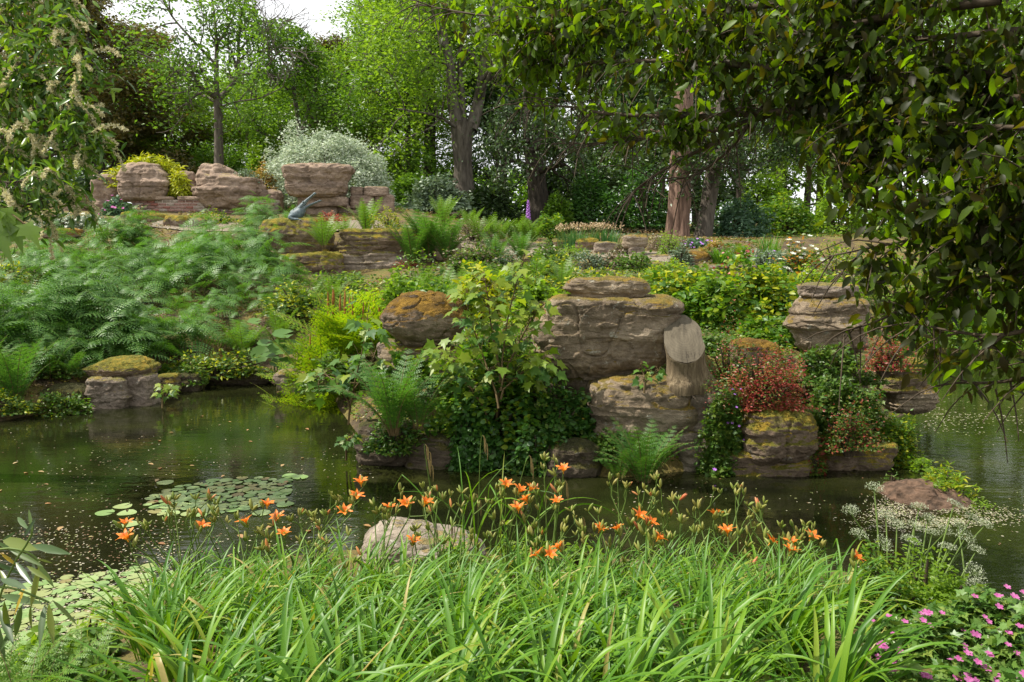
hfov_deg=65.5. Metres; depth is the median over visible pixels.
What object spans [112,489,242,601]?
daylily
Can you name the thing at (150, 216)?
bracken
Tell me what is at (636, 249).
path stone
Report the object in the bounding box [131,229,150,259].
bracken
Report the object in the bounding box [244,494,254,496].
lily pad
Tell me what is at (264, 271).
bracken
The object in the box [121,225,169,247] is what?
bracken
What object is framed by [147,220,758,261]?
gravel path
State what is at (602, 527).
daylily
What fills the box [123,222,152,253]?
bracken
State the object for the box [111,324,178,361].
bracken
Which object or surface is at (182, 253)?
bracken
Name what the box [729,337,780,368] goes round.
boulder
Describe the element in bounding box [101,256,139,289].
bracken
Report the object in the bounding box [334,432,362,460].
sapling
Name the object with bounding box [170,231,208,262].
bracken
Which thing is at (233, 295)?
bracken
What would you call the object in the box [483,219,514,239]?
fern
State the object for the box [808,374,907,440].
herb
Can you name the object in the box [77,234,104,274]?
bracken
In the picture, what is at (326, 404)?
fern
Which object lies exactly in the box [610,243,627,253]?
heath
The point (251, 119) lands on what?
woodland tree
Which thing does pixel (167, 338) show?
bracken
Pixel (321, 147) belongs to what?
silver shrub
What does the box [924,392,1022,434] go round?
floating specks
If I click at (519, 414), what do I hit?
ivy
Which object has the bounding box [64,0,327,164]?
sycamore tree
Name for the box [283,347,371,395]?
perennial
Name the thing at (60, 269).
bracken
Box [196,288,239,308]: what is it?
bracken
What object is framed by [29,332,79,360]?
bracken
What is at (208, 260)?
bracken
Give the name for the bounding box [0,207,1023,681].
ground
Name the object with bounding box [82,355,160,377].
boulder
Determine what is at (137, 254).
bracken
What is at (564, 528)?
daylily
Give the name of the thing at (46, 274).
bracken
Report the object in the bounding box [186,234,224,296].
bracken
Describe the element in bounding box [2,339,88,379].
perennial
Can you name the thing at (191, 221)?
bracken
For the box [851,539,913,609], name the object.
dropwort foliage
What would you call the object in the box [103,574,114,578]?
lily pad
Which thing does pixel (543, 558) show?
weed
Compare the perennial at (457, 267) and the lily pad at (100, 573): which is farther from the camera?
the perennial at (457, 267)
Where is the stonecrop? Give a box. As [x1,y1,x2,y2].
[391,259,421,268]
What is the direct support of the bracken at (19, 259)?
on the ground at (670, 465)
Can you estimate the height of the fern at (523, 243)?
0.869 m
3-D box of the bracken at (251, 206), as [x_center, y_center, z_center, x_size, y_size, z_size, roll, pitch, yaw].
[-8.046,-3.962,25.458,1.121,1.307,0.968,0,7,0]
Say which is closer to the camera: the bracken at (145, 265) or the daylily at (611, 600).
the daylily at (611, 600)
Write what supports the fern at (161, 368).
on the ground at (670, 465)
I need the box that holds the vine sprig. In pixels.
[0,206,43,266]
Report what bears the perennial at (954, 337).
on the ground at (670, 465)
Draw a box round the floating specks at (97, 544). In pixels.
[0,498,182,577]
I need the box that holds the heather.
[763,249,817,272]
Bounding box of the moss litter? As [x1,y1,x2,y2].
[0,268,509,406]
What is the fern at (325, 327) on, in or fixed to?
on the ground at (670, 465)
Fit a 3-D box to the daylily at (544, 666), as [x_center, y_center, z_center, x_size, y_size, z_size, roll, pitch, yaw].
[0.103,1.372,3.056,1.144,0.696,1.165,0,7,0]
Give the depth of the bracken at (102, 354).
14.69 m
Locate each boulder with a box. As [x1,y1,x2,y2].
[36,382,88,404]
[42,228,84,238]
[63,190,88,210]
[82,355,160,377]
[84,376,132,408]
[90,174,126,210]
[116,162,171,201]
[120,211,134,218]
[126,373,160,405]
[135,212,167,221]
[158,373,181,394]
[163,215,190,225]
[173,171,195,199]
[180,373,202,391]
[189,218,204,226]
[191,163,266,209]
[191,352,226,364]
[208,368,272,384]
[258,217,334,261]
[259,189,283,212]
[272,368,312,394]
[277,251,344,273]
[281,162,355,197]
[337,227,417,254]
[341,251,409,269]
[353,418,417,465]
[357,516,485,566]
[376,338,405,357]
[379,290,467,348]
[380,345,457,380]
[404,428,524,469]
[530,371,588,420]
[531,294,684,379]
[545,437,602,477]
[563,276,650,298]
[585,372,697,457]
[677,431,707,471]
[691,382,737,432]
[725,445,812,476]
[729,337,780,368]
[737,404,818,465]
[783,296,871,354]
[796,282,858,297]
[804,360,867,402]
[817,438,898,470]
[874,357,926,394]
[876,478,973,509]
[880,384,939,414]
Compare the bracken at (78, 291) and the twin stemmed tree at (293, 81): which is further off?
the twin stemmed tree at (293, 81)
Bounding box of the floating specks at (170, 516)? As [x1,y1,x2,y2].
[0,419,377,564]
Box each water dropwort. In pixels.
[841,482,894,575]
[887,501,952,583]
[934,497,993,587]
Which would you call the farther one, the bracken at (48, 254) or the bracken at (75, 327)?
the bracken at (48, 254)
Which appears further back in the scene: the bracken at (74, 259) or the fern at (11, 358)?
the bracken at (74, 259)
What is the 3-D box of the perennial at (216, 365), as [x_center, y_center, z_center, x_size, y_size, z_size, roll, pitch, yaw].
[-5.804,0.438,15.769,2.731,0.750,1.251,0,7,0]
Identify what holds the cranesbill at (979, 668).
on the ground at (670, 465)
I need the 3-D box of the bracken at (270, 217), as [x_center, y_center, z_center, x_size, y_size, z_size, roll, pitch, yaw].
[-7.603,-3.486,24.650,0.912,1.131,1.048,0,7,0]
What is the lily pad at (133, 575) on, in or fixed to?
on the water
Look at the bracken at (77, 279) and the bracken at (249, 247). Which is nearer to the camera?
the bracken at (77, 279)
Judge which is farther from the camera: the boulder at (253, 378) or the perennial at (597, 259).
the perennial at (597, 259)
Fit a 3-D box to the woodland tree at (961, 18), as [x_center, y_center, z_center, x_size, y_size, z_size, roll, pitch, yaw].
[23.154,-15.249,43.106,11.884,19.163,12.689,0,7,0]
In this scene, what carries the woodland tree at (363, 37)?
on the ground at (670, 465)
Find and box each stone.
[435,244,461,260]
[498,239,512,245]
[527,241,548,247]
[553,240,566,246]
[575,237,598,249]
[582,262,609,268]
[593,241,615,252]
[622,234,647,248]
[628,246,644,254]
[649,254,668,256]
[673,251,710,262]
[709,265,728,274]
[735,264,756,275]
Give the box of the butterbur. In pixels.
[247,318,298,371]
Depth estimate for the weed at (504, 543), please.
6.16 m
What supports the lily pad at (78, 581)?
on the water
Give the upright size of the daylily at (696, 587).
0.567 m
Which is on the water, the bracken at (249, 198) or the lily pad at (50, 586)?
the lily pad at (50, 586)
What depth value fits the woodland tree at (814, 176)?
38.42 m
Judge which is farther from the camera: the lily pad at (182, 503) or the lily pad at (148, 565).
the lily pad at (182, 503)
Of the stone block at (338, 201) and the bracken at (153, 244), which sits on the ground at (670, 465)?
the bracken at (153, 244)
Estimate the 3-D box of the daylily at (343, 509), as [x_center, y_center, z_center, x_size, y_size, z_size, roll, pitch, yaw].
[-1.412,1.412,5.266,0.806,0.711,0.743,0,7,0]
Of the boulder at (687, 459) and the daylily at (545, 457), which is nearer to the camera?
the daylily at (545, 457)
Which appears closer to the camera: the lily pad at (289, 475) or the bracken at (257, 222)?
the lily pad at (289, 475)
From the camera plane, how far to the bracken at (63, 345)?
14.23 m
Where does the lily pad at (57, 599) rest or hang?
on the water
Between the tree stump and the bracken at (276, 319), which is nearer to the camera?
the tree stump
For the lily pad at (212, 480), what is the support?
on the water
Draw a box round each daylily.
[14,590,320,681]
[51,541,235,663]
[56,542,287,681]
[59,581,347,681]
[90,507,229,626]
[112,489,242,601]
[126,545,329,647]
[128,493,220,594]
[143,559,339,681]
[153,539,263,628]
[155,593,444,681]
[163,566,392,681]
[189,560,391,679]
[198,495,276,586]
[199,498,301,604]
[207,521,342,615]
[224,533,395,635]
[228,584,494,681]
[239,488,364,596]
[251,556,451,681]
[281,475,366,582]
[289,564,498,681]
[292,518,430,622]
[298,544,473,656]
[339,483,430,606]
[345,524,472,627]
[353,589,572,681]
[359,545,557,676]
[372,557,612,681]
[379,545,532,649]
[386,481,490,597]
[394,539,520,623]
[428,493,521,591]
[430,584,690,681]
[442,581,693,681]
[456,550,602,650]
[458,573,757,681]
[460,525,599,612]
[465,476,563,587]
[471,552,661,680]
[504,534,657,649]
[505,538,697,672]
[505,566,764,681]
[506,495,606,586]
[508,451,591,578]
[512,519,653,633]
[549,550,723,630]
[563,503,668,598]
[567,470,659,588]
[587,576,824,681]
[592,515,716,602]
[592,560,831,681]
[595,528,791,670]
[627,498,722,600]
[634,537,781,628]
[637,547,821,647]
[644,478,735,579]
[678,499,770,599]
[691,482,780,590]
[700,527,850,626]
[701,538,899,679]
[714,551,875,660]
[730,562,977,681]
[738,497,835,604]
[751,535,829,579]
[782,528,926,625]
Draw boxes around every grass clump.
[701,246,734,263]
[754,233,784,257]
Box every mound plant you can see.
[878,468,903,484]
[921,457,982,502]
[970,497,999,510]
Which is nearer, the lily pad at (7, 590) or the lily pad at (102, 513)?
the lily pad at (7, 590)
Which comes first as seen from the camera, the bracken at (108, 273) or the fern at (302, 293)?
the bracken at (108, 273)
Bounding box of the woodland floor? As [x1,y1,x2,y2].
[29,204,884,235]
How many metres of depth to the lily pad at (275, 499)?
8.74 m
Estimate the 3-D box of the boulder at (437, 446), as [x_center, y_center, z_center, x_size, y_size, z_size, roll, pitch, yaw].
[-0.606,1.441,10.258,1.612,0.604,0.714,0,7,0]
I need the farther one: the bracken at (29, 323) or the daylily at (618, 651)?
the bracken at (29, 323)
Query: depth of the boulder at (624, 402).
9.85 m
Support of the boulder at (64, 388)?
on the ground at (670, 465)
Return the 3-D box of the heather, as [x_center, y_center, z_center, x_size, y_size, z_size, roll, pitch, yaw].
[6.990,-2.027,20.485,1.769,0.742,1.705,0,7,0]
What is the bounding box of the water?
[0,351,1023,668]
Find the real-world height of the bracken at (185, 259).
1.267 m
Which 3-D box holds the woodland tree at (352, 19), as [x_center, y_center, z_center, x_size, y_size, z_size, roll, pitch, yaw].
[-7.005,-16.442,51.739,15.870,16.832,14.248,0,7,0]
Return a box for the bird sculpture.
[288,192,320,219]
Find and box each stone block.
[297,196,349,207]
[306,207,337,214]
[337,205,349,211]
[350,187,363,194]
[350,195,374,209]
[364,186,388,196]
[374,194,394,211]
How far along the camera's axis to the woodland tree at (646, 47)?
46.21 m
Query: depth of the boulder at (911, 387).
10.80 m
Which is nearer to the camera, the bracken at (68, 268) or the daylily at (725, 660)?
the daylily at (725, 660)
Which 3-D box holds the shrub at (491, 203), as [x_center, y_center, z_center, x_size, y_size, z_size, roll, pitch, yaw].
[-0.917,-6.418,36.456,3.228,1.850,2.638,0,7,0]
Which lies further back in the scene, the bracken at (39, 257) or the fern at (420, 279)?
the bracken at (39, 257)
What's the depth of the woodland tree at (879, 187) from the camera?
40.87 m
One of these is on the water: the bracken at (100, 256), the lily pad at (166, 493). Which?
the lily pad at (166, 493)
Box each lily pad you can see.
[2,600,14,604]
[3,587,15,591]
[13,612,32,618]
[14,640,26,646]
[19,624,27,629]
[19,630,31,635]
[19,635,29,640]
[21,617,32,623]
[22,608,32,612]
[23,582,32,586]
[36,589,51,596]
[36,604,46,608]
[38,580,52,585]
[43,583,58,587]
[47,601,64,608]
[49,597,62,602]
[50,588,64,593]
[54,615,66,620]
[56,583,68,587]
[59,592,68,596]
[60,574,73,579]
[60,579,71,582]
[60,608,73,613]
[61,598,72,602]
[61,622,71,625]
[65,585,76,589]
[67,625,82,632]
[70,593,81,598]
[71,580,83,584]
[72,619,87,625]
[75,611,89,617]
[76,599,92,605]
[77,582,93,588]
[81,575,98,581]
[86,589,97,592]
[92,591,105,596]
[92,596,104,600]
[93,581,108,586]
[94,572,105,575]
[95,510,114,515]
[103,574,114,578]
[104,591,117,597]
[113,503,131,508]
[117,509,136,514]
[120,571,133,575]
[122,521,140,526]
[126,573,141,578]
[131,578,145,583]
[140,563,154,568]
[140,572,155,578]
[148,509,161,512]
[157,480,173,484]
[159,492,171,495]
[171,488,184,490]
[176,502,188,505]
[178,497,191,500]
[180,505,193,509]
[187,486,198,488]
[200,482,213,485]
[206,478,219,481]
[212,488,224,491]
[218,503,231,506]
[219,478,231,481]
[226,508,238,511]
[232,493,243,496]
[236,488,249,491]
[237,506,249,509]
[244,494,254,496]
[246,490,257,493]
[252,509,270,515]
[257,490,268,492]
[270,497,287,502]
[274,491,290,495]
[276,501,293,506]
[277,478,292,482]
[279,488,291,491]
[282,473,296,477]
[292,475,307,478]
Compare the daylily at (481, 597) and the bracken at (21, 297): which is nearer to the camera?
the daylily at (481, 597)
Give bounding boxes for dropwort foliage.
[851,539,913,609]
[860,555,934,619]
[889,537,956,611]
[912,557,973,612]
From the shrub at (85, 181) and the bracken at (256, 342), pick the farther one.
the shrub at (85, 181)
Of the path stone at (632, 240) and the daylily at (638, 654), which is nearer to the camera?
the daylily at (638, 654)
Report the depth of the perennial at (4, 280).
18.55 m
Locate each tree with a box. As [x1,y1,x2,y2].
[0,0,136,259]
[0,3,109,191]
[0,8,184,184]
[1,0,209,174]
[51,123,179,178]
[62,10,249,166]
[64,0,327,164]
[66,59,186,176]
[103,78,223,173]
[122,78,261,169]
[126,82,271,153]
[163,74,363,179]
[173,64,308,151]
[205,78,345,192]
[211,9,384,161]
[234,61,380,183]
[238,62,386,148]
[290,29,438,196]
[305,0,521,176]
[313,0,522,168]
[315,25,426,184]
[329,0,484,176]
[334,0,479,176]
[346,0,556,215]
[357,36,486,179]
[382,0,1023,462]
[394,0,522,175]
[404,0,585,219]
[458,73,602,228]
[515,0,665,224]
[515,0,714,220]
[555,0,772,212]
[558,29,797,236]
[634,1,812,225]
[646,0,703,226]
[648,55,779,237]
[665,0,829,229]
[698,13,852,219]
[700,0,843,228]
[712,2,944,227]
[748,12,914,228]
[759,8,961,228]
[892,0,1023,170]
[894,0,1021,203]
[896,0,1022,136]
[940,0,1023,159]
[990,0,1022,24]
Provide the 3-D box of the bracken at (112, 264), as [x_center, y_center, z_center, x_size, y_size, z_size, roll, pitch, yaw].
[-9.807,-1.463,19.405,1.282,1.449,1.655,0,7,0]
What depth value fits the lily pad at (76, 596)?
6.35 m
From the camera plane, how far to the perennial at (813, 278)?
15.38 m
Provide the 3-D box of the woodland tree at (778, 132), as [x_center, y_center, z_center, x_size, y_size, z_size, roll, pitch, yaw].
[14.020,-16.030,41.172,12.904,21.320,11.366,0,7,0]
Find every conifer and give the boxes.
[285,26,396,195]
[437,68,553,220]
[445,0,702,227]
[562,53,731,229]
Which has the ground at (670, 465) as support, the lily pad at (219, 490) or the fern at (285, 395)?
the fern at (285, 395)
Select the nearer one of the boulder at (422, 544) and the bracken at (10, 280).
the boulder at (422, 544)
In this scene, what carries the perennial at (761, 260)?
on the ground at (670, 465)
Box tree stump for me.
[664,315,719,395]
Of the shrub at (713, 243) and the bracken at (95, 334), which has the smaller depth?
the bracken at (95, 334)
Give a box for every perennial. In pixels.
[0,256,38,296]
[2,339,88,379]
[26,213,90,229]
[65,212,115,226]
[98,195,137,215]
[158,345,277,381]
[188,205,245,223]
[253,275,338,318]
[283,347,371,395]
[300,266,382,299]
[315,210,346,221]
[342,278,381,322]
[365,203,402,228]
[372,247,446,294]
[441,256,473,276]
[442,239,509,266]
[456,257,484,278]
[467,270,522,301]
[492,246,521,269]
[505,266,558,300]
[512,250,577,279]
[527,235,566,263]
[551,264,656,293]
[559,243,590,260]
[565,248,615,268]
[603,247,627,269]
[609,248,657,272]
[643,257,689,283]
[655,230,680,254]
[664,236,696,265]
[707,245,738,261]
[716,236,741,251]
[746,250,779,264]
[747,248,781,269]
[786,262,867,298]
[806,226,878,279]
[854,246,928,301]
[915,304,981,348]
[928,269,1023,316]
[957,307,1023,351]
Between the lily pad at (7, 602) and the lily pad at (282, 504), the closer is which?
the lily pad at (7, 602)
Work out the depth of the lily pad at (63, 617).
5.97 m
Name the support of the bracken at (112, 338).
on the ground at (670, 465)
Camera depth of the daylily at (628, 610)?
3.67 m
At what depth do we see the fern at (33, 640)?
4.44 m
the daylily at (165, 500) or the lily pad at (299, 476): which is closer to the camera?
the daylily at (165, 500)
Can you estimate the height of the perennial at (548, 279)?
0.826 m
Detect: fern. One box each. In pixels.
[0,334,28,363]
[0,339,56,398]
[0,346,46,388]
[0,365,26,396]
[0,618,84,681]
[0,621,85,681]
[0,634,104,681]
[1,621,147,681]
[2,334,67,385]
[11,332,76,378]
[48,351,93,378]
[158,363,182,373]
[222,319,271,358]
[251,304,308,339]
[254,375,335,401]
[256,333,377,398]
[257,384,341,408]
[270,278,382,359]
[280,281,330,317]
[301,213,350,248]
[307,275,353,303]
[309,287,394,369]
[313,346,447,435]
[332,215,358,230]
[340,197,386,228]
[346,287,419,339]
[379,271,429,292]
[382,216,432,266]
[383,372,451,429]
[396,205,469,260]
[409,264,467,294]
[409,266,457,287]
[415,216,474,262]
[429,195,462,223]
[440,261,493,289]
[460,208,482,231]
[464,214,494,242]
[468,232,514,261]
[482,212,506,241]
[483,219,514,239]
[484,260,519,291]
[499,230,544,260]
[502,214,526,239]
[504,216,539,236]
[507,248,556,276]
[517,216,547,241]
[546,255,577,288]
[594,417,701,482]
[594,430,640,479]
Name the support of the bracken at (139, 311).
on the ground at (670, 465)
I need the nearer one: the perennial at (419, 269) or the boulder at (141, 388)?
the boulder at (141, 388)
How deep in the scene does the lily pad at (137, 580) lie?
6.64 m
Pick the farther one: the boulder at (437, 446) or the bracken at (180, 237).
the bracken at (180, 237)
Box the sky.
[0,0,1021,223]
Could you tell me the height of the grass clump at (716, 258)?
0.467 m
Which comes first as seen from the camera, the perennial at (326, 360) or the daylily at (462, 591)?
the daylily at (462, 591)
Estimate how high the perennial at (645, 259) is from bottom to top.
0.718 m
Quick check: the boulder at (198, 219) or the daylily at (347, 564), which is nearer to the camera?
the daylily at (347, 564)
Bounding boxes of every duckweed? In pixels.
[0,566,172,654]
[844,491,1023,535]
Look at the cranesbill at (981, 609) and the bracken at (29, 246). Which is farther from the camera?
the bracken at (29, 246)
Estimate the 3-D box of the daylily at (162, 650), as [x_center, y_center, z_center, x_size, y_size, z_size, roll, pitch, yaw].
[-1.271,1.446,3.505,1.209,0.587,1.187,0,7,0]
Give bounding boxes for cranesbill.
[679,237,711,248]
[761,665,803,681]
[802,647,888,681]
[859,600,969,665]
[863,654,940,681]
[919,582,1023,650]
[929,649,1005,681]
[968,592,1023,677]
[998,653,1023,681]
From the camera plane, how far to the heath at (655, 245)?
23.30 m
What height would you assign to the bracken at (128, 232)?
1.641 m
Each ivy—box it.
[234,167,260,182]
[405,321,561,452]
[445,402,514,472]
[501,420,566,476]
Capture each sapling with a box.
[150,382,180,407]
[294,300,397,424]
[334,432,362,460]
[421,249,568,420]
[631,361,667,392]
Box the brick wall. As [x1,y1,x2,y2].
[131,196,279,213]
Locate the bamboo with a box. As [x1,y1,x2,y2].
[0,511,77,659]
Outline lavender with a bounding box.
[750,248,788,264]
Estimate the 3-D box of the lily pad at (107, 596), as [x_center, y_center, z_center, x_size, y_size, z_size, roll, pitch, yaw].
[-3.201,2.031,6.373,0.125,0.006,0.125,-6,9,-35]
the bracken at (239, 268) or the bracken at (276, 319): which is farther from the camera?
the bracken at (239, 268)
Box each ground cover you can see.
[22,206,1021,348]
[338,264,890,466]
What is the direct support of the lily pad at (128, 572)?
on the water
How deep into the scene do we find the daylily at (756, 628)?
3.61 m
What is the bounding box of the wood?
[0,0,1023,224]
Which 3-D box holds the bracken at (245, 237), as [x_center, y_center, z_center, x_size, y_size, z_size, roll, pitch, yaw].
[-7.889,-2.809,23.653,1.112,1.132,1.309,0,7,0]
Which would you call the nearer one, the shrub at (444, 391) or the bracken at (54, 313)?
the shrub at (444, 391)
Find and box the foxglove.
[526,200,530,219]
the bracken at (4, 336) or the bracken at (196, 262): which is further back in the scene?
the bracken at (196, 262)
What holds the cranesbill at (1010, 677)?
on the ground at (670, 465)
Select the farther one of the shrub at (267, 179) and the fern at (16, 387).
the shrub at (267, 179)
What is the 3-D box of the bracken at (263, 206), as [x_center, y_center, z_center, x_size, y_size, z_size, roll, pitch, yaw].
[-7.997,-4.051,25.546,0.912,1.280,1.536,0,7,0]
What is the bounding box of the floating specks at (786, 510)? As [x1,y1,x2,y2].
[610,417,1023,596]
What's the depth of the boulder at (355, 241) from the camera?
23.25 m
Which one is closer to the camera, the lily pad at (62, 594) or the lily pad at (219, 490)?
the lily pad at (62, 594)
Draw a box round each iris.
[554,222,596,248]
[586,220,624,245]
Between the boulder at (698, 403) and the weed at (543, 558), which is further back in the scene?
the boulder at (698, 403)
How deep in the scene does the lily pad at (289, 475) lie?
9.66 m
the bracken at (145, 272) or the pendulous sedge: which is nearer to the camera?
the pendulous sedge
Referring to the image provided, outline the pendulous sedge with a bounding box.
[396,435,617,566]
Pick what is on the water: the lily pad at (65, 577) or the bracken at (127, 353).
the lily pad at (65, 577)
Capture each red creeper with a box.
[701,332,841,414]
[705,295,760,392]
[722,349,820,412]
[816,379,896,456]
[859,329,918,377]
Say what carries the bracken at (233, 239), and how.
on the ground at (670, 465)
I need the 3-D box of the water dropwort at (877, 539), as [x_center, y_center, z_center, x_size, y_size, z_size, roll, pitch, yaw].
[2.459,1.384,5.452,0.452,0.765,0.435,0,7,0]
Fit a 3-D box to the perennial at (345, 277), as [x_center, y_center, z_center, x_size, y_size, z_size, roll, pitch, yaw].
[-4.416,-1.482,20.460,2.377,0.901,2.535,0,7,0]
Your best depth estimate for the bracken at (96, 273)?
15.69 m
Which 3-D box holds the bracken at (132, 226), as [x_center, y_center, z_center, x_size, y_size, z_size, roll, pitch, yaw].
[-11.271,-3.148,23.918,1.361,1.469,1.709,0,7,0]
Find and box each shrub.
[22,165,71,206]
[64,169,93,205]
[98,150,186,187]
[131,204,150,230]
[166,169,193,197]
[188,138,250,176]
[244,117,287,183]
[248,156,279,189]
[257,109,400,206]
[376,268,415,311]
[384,170,436,207]
[385,117,453,193]
[396,276,478,323]
[402,171,476,212]
[419,309,543,413]
[451,259,513,319]
[458,181,522,220]
[500,274,570,327]
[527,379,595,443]
[531,211,569,239]
[541,191,575,227]
[568,162,621,224]
[610,164,667,229]
[698,238,731,255]
[713,186,776,237]
[738,165,795,219]
[755,188,817,236]
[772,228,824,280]
[801,245,877,301]
[809,156,866,234]
[860,189,920,236]
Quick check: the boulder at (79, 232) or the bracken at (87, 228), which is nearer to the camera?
the bracken at (87, 228)
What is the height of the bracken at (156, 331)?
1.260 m
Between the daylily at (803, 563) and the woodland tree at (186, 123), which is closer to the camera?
the daylily at (803, 563)
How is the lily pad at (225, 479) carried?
on the water
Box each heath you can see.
[455,219,494,240]
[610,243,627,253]
[646,234,691,250]
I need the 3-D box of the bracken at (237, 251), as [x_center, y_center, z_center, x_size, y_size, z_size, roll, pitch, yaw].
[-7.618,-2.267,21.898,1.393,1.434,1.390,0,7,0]
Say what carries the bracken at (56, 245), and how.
on the ground at (670, 465)
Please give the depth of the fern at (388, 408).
9.64 m
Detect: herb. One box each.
[0,386,41,416]
[31,388,94,416]
[36,397,85,416]
[172,361,209,386]
[360,412,424,460]
[377,342,437,391]
[588,428,646,459]
[693,383,744,475]
[702,332,734,355]
[705,466,735,477]
[776,342,895,388]
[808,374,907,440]
[808,441,830,475]
[878,408,930,467]
[903,456,932,473]
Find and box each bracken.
[0,243,66,272]
[0,247,41,273]
[0,270,47,344]
[0,273,34,317]
[0,279,28,309]
[0,284,31,312]
[0,288,43,336]
[0,292,25,335]
[0,293,62,349]
[0,298,35,321]
[0,301,25,331]
[0,315,26,348]
[1,253,20,271]
[2,239,37,277]
[3,304,68,350]
[5,282,30,319]
[5,295,66,341]
[8,239,47,270]
[9,277,111,329]
[10,241,63,283]
[11,247,50,286]
[11,326,50,350]
[12,241,47,271]
[12,327,49,361]
[13,242,51,281]
[13,291,54,338]
[18,261,120,342]
[20,263,84,329]
[21,242,80,282]
[22,273,88,328]
[25,248,91,287]
[26,223,87,263]
[26,226,82,269]
[27,316,84,348]
[29,277,81,336]
[29,290,76,349]
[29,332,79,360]
[31,222,86,259]
[33,278,90,345]
[34,239,78,276]
[34,261,135,313]
[34,317,105,358]
[35,327,104,360]
[38,238,67,263]
[38,246,77,264]
[39,252,76,295]
[39,272,96,322]
[40,256,84,286]
[41,321,70,358]
[41,321,85,350]
[42,250,91,290]
[48,267,139,348]
[49,268,129,356]
[50,279,140,357]
[55,250,99,289]
[55,280,116,352]
[56,315,102,353]
[57,241,101,277]
[62,289,127,360]
[63,282,132,329]
[65,261,112,329]
[67,296,142,349]
[69,244,98,278]
[71,261,141,317]
[71,267,104,318]
[71,331,111,365]
[73,322,135,365]
[76,253,105,278]
[77,217,121,255]
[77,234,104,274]
[77,238,120,264]
[79,251,107,278]
[79,290,142,355]
[79,299,151,355]
[80,242,115,274]
[80,243,125,278]
[80,309,161,351]
[80,317,111,355]
[80,322,129,361]
[82,330,123,366]
[83,272,144,320]
[84,215,141,260]
[84,226,132,256]
[85,218,135,263]
[87,252,129,283]
[87,287,167,349]
[88,215,126,245]
[88,243,137,291]
[88,249,151,287]
[91,212,124,255]
[95,237,145,270]
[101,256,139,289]
[102,275,143,329]
[102,280,157,350]
[103,205,161,238]
[104,206,146,264]
[104,247,146,292]
[105,213,155,255]
[107,310,183,356]
[108,276,174,332]
[108,313,154,354]
[110,216,159,253]
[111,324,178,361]
[112,219,156,256]
[112,310,172,362]
[113,307,165,344]
[116,219,171,262]
[116,245,145,263]
[117,289,152,316]
[117,342,133,354]
[118,241,144,287]
[118,248,161,277]
[118,317,157,354]
[119,217,152,247]
[120,243,152,287]
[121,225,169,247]
[123,205,162,246]
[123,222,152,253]
[124,247,161,275]
[125,241,157,285]
[126,246,176,295]
[128,240,156,281]
[128,306,159,356]
[130,239,165,272]
[130,258,185,305]
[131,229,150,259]
[131,246,153,282]
[132,250,177,276]
[133,266,184,290]
[134,260,174,302]
[134,297,167,336]
[135,271,181,303]
[136,269,173,307]
[137,234,168,264]
[141,325,179,360]
[145,304,178,333]
[147,306,164,338]
[147,309,176,353]
[148,246,196,281]
[148,320,174,361]
[150,288,193,316]
[154,245,195,270]
[154,254,200,302]
[158,234,232,287]
[158,248,221,296]
[158,309,212,355]
[159,221,207,251]
[159,322,201,359]
[161,247,198,301]
[162,229,217,274]
[164,308,207,354]
[166,308,220,352]
[166,308,237,357]
[168,311,206,340]
[169,237,238,302]
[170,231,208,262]
[170,241,207,279]
[170,244,210,282]
[173,224,193,243]
[173,228,234,281]
[176,295,211,319]
[177,286,209,315]
[179,209,219,230]
[181,304,224,356]
[184,305,232,336]
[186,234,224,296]
[187,238,241,290]
[187,248,237,290]
[188,225,244,281]
[190,290,241,320]
[193,215,225,241]
[193,234,227,290]
[194,288,239,319]
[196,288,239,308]
[197,211,220,236]
[199,243,242,287]
[204,246,238,270]
[206,285,244,313]
[210,235,247,286]
[211,220,233,248]
[211,320,271,345]
[212,313,247,339]
[214,265,259,298]
[217,234,256,276]
[217,252,268,287]
[218,231,241,263]
[219,266,248,296]
[224,230,241,255]
[225,218,251,256]
[225,246,264,286]
[228,203,259,235]
[230,223,263,250]
[230,274,272,305]
[231,220,258,247]
[232,228,260,255]
[232,323,260,357]
[233,232,267,267]
[235,200,262,236]
[236,229,269,270]
[236,237,295,279]
[237,255,280,289]
[238,215,261,234]
[238,329,268,365]
[239,190,277,224]
[241,198,272,228]
[241,226,274,276]
[242,229,289,272]
[242,286,276,314]
[244,196,273,228]
[244,240,284,271]
[248,223,314,282]
[250,194,275,220]
[250,256,296,295]
[252,210,277,223]
[255,277,291,299]
[259,248,304,285]
[265,301,289,327]
[268,254,307,286]
[269,274,299,285]
[272,205,288,217]
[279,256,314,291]
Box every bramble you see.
[643,265,728,295]
[672,263,750,332]
[728,254,799,323]
[732,315,795,347]
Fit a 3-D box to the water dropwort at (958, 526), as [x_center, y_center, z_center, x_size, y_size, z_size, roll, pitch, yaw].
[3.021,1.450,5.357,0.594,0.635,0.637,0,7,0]
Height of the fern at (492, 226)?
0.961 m
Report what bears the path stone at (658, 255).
on the ground at (670, 465)
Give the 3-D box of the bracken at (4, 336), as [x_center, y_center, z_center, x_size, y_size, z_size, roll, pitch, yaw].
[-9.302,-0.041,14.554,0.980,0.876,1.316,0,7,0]
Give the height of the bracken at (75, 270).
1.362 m
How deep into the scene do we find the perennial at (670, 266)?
17.80 m
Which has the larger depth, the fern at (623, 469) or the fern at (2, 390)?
the fern at (2, 390)
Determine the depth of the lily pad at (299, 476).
9.61 m
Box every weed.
[27,642,111,681]
[70,607,99,640]
[73,624,129,663]
[95,586,136,626]
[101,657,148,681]
[438,535,481,570]
[490,520,529,572]
[510,541,545,578]
[560,541,603,572]

